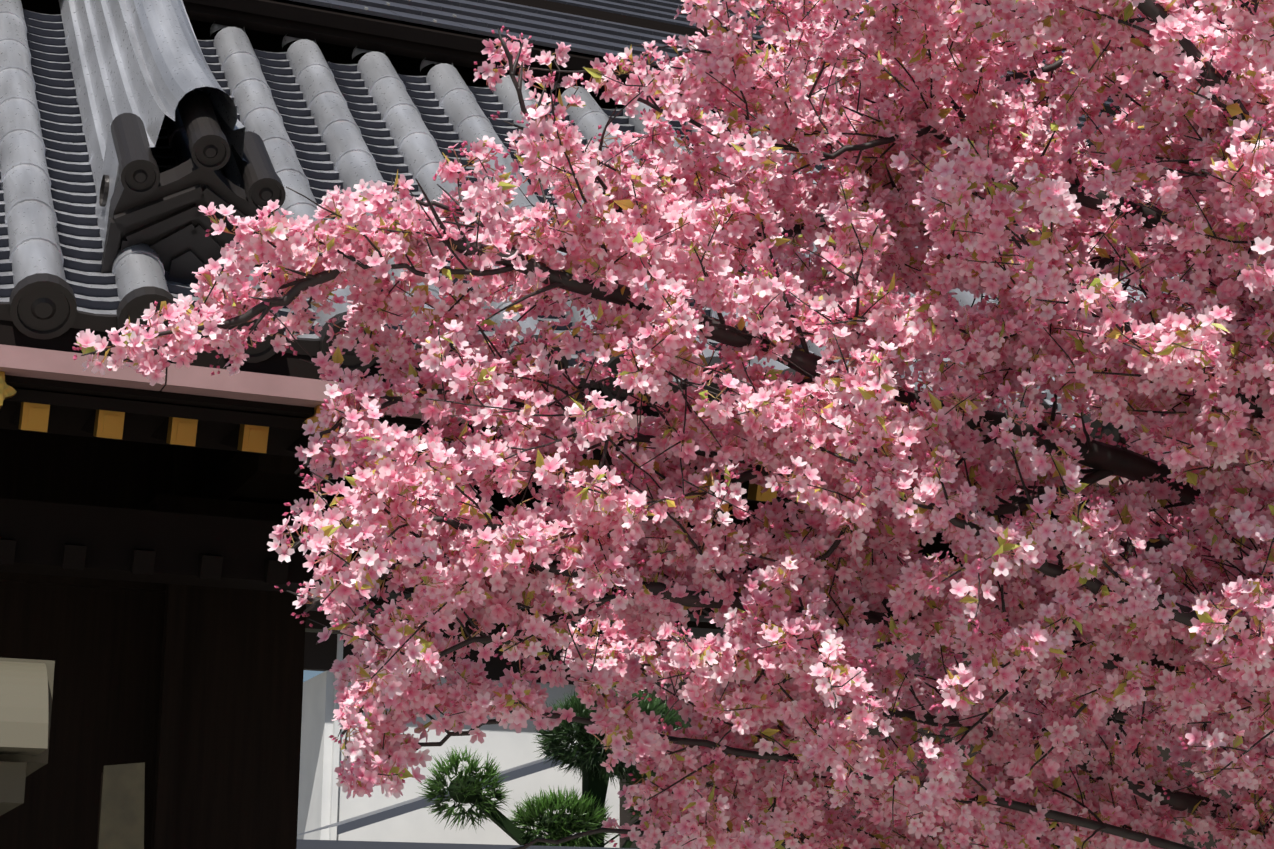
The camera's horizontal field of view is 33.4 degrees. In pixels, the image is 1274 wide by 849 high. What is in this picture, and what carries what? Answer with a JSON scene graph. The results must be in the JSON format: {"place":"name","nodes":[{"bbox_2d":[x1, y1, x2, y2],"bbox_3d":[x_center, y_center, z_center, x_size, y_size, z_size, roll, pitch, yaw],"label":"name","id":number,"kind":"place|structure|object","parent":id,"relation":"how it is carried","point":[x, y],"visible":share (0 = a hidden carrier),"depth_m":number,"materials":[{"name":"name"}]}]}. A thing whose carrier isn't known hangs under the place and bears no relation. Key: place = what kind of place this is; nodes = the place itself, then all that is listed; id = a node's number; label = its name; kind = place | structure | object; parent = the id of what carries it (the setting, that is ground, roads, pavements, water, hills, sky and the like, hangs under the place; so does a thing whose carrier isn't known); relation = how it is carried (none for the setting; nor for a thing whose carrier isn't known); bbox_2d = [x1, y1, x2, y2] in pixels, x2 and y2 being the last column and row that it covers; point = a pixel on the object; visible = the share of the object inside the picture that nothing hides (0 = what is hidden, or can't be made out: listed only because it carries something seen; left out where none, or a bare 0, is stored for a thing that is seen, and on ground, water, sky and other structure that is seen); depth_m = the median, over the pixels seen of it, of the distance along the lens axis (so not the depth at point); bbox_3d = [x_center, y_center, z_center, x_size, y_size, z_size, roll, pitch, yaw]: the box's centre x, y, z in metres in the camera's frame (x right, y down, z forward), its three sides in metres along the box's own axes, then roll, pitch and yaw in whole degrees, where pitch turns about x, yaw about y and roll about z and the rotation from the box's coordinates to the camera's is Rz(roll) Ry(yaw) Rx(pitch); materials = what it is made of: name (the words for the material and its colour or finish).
{"place":"outdoors","nodes":[
{"label":"outdoors","id":0,"kind":"place"},
{"bbox_2d":[0,658,54,815],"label":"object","id":1,"kind":"object","parent":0,"point":[26,689],"visible":1,"depth_m":5.85,"materials":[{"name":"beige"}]},
{"bbox_2d":[21,0,1165,189],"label":"roof deck","id":2,"kind":"structure","parent":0,"point":[338,35],"depth_m":9.01,"materials":[{"name":"black wood"}]},
{"bbox_2d":[289,0,1166,145],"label":"roof tiles","id":3,"kind":"object","parent":2,"relation":"on","point":[577,33],"visible":0.17,"depth_m":9.74,"materials":[{"name":"grey ceramic"}]},
{"bbox_2d":[364,0,1087,139],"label":"tile clips","id":4,"kind":"object","parent":3,"relation":"on","point":[387,3],"visible":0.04,"depth_m":9.14,"materials":[{"name":"grey"}]},
{"bbox_2d":[303,0,1146,681],"label":"sky","id":5,"kind":"structure","parent":0,"point":[308,674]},
{"label":"ground","id":6,"kind":"structure","parent":0,"visible":0},
{"bbox_2d":[297,671,619,847],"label":"house wall","id":7,"kind":"structure","parent":6,"relation":"on","point":[507,748],"depth_m":33.22,"materials":[{"name":"white paint"}]},
{"bbox_2d":[329,634,343,839],"bbox_3d":[-4.616,6.521,32.157,0.090,7.043,0.090,6,-16,-22],"label":"pipe","id":8,"kind":"object","parent":7,"relation":"attached to","point":[334,787],"depth_m":32.47,"materials":[{"name":"paint"}]},
{"bbox_2d":[305,628,601,649],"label":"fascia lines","id":9,"kind":"object","parent":7,"relation":"attached to","point":[334,632],"depth_m":32.47,"materials":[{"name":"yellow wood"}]},
{"bbox_2d":[304,611,619,686],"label":"house roof slab","id":10,"kind":"structure","parent":7,"relation":"on","point":[321,656],"depth_m":33.39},
{"bbox_2d":[0,429,1140,848],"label":"wooden gate","id":11,"kind":"object","parent":6,"relation":"on","point":[190,695],"visible":0.31,"depth_m":7.79,"materials":[{"name":"brown wood"}]},
{"bbox_2d":[97,772,102,848],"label":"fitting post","id":12,"kind":"object","parent":11,"relation":"attached to","point":[99,807],"visible":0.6,"depth_m":6.14,"materials":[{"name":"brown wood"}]},
{"bbox_2d":[98,762,144,848],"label":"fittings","id":13,"kind":"object","parent":12,"relation":"attached to","point":[121,824],"visible":1,"depth_m":6.08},
{"bbox_2d":[0,367,1174,634],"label":"rafters","id":14,"kind":"object","parent":11,"relation":"attached to","point":[64,539],"visible":0.17,"depth_m":6.71,"materials":[{"name":"black wood"}]},
{"bbox_2d":[0,371,654,474],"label":"gold clouds","id":15,"kind":"structure","parent":14,"relation":"attached to","point":[7,391],"depth_m":6.01,"materials":[{"name":"orange"}]},
{"bbox_2d":[0,344,1129,492],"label":"fascia","id":16,"kind":"structure","parent":14,"relation":"attached to","point":[66,366],"depth_m":6.18,"materials":[{"name":"brown wood"}]},
{"bbox_2d":[0,320,1149,460],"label":"roof eave","id":17,"kind":"object","parent":14,"relation":"on","point":[278,363],"depth_m":6.25,"materials":[{"name":"black wood"}]},
{"bbox_2d":[0,273,1163,460],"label":"eave end tiles","id":18,"kind":"object","parent":17,"relation":"on","point":[41,306],"visible":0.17,"depth_m":6.11,"materials":[{"name":"grey ceramic"}]},
{"bbox_2d":[0,10,1075,427],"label":"roof pans","id":19,"kind":"object","parent":18,"relation":"on","point":[110,286],"visible":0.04,"depth_m":7.39,"materials":[{"name":"grey ceramic"}]},
{"bbox_2d":[59,0,246,191],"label":"ridge","id":20,"kind":"structure","parent":19,"relation":"on","point":[145,61],"depth_m":7.17,"materials":[{"name":"grey ceramic"}]},
{"bbox_2d":[95,124,119,249],"bbox_3d":[-1.643,-0.740,6.626,0.024,0.437,0.438,6,-16,-22],"label":"ridge side","id":21,"kind":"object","parent":20,"relation":"attached to","point":[110,167],"depth_m":6.59,"materials":[{"name":"grey ceramic"}]},
{"bbox_2d":[99,89,285,282],"bbox_3d":[-1.356,-0.748,6.525,0.505,0.657,0.505,6,-16,-22],"label":"ridge-end ornament","id":22,"kind":"object","parent":19,"relation":"attached to","point":[159,213],"visible":0.73,"depth_m":6.43,"materials":[{"name":"grey ceramic"}]},
{"bbox_2d":[0,9,1184,427],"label":"roof pan risers","id":23,"kind":"object","parent":19,"relation":"attached to","point":[58,49],"visible":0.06,"depth_m":7.84,"materials":[{"name":"grey ceramic"}]},
{"bbox_2d":[0,0,1240,414],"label":"roof cover tiles","id":24,"kind":"object","parent":19,"relation":"on","point":[30,220],"visible":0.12,"depth_m":7.75,"materials":[{"name":"grey ceramic"}]},
{"bbox_2d":[210,23,1141,187],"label":"domes","id":25,"kind":"structure","parent":19,"relation":"on","point":[285,40],"depth_m":8.98,"materials":[{"name":"grey ceramic"}]},
{"bbox_2d":[18,402,1149,524],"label":"rafter end caps","id":26,"kind":"object","parent":14,"relation":"attached to","point":[110,424],"visible":0.12,"depth_m":6.31,"materials":[{"name":"gold metal"}]},
{"bbox_2d":[418,684,777,847],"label":"pine","id":27,"kind":"object","parent":6,"relation":"on","point":[557,740],"depth_m":24.12,"materials":[{"name":"green plant"}]},
{"bbox_2d":[81,0,1273,848],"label":"tree branches","id":28,"kind":"object","parent":6,"relation":"on","point":[1107,459],"visible":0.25,"depth_m":4.09,"materials":[{"name":"brown plant"}]},
{"bbox_2d":[72,0,1273,848],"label":"cherry blossoms","id":29,"kind":"object","parent":28,"relation":"attached to","point":[837,381],"visible":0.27,"depth_m":3.98,"materials":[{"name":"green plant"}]},
{"bbox_2d":[83,0,1273,848],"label":"pedicels","id":30,"kind":"object","parent":28,"relation":"on","point":[998,636],"visible":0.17,"depth_m":3.99,"materials":[{"name":"pink plant"}]},
{"bbox_2d":[619,636,1272,848],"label":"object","id":31,"kind":"object","parent":6,"relation":"on","point":[1164,754],"depth_m":31.36,"materials":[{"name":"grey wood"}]},
{"bbox_3d":[3.532,5.557,19.597,14.400,2.504,0.500,6,-16,-22],"label":"wall","id":32,"kind":"object","parent":6,"relation":"on","visible":0},
{"bbox_2d":[296,748,639,848],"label":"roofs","id":33,"kind":"structure","parent":32,"relation":"on","point":[375,816],"depth_m":28.33,"materials":[{"name":"grey tile"}]}
]}

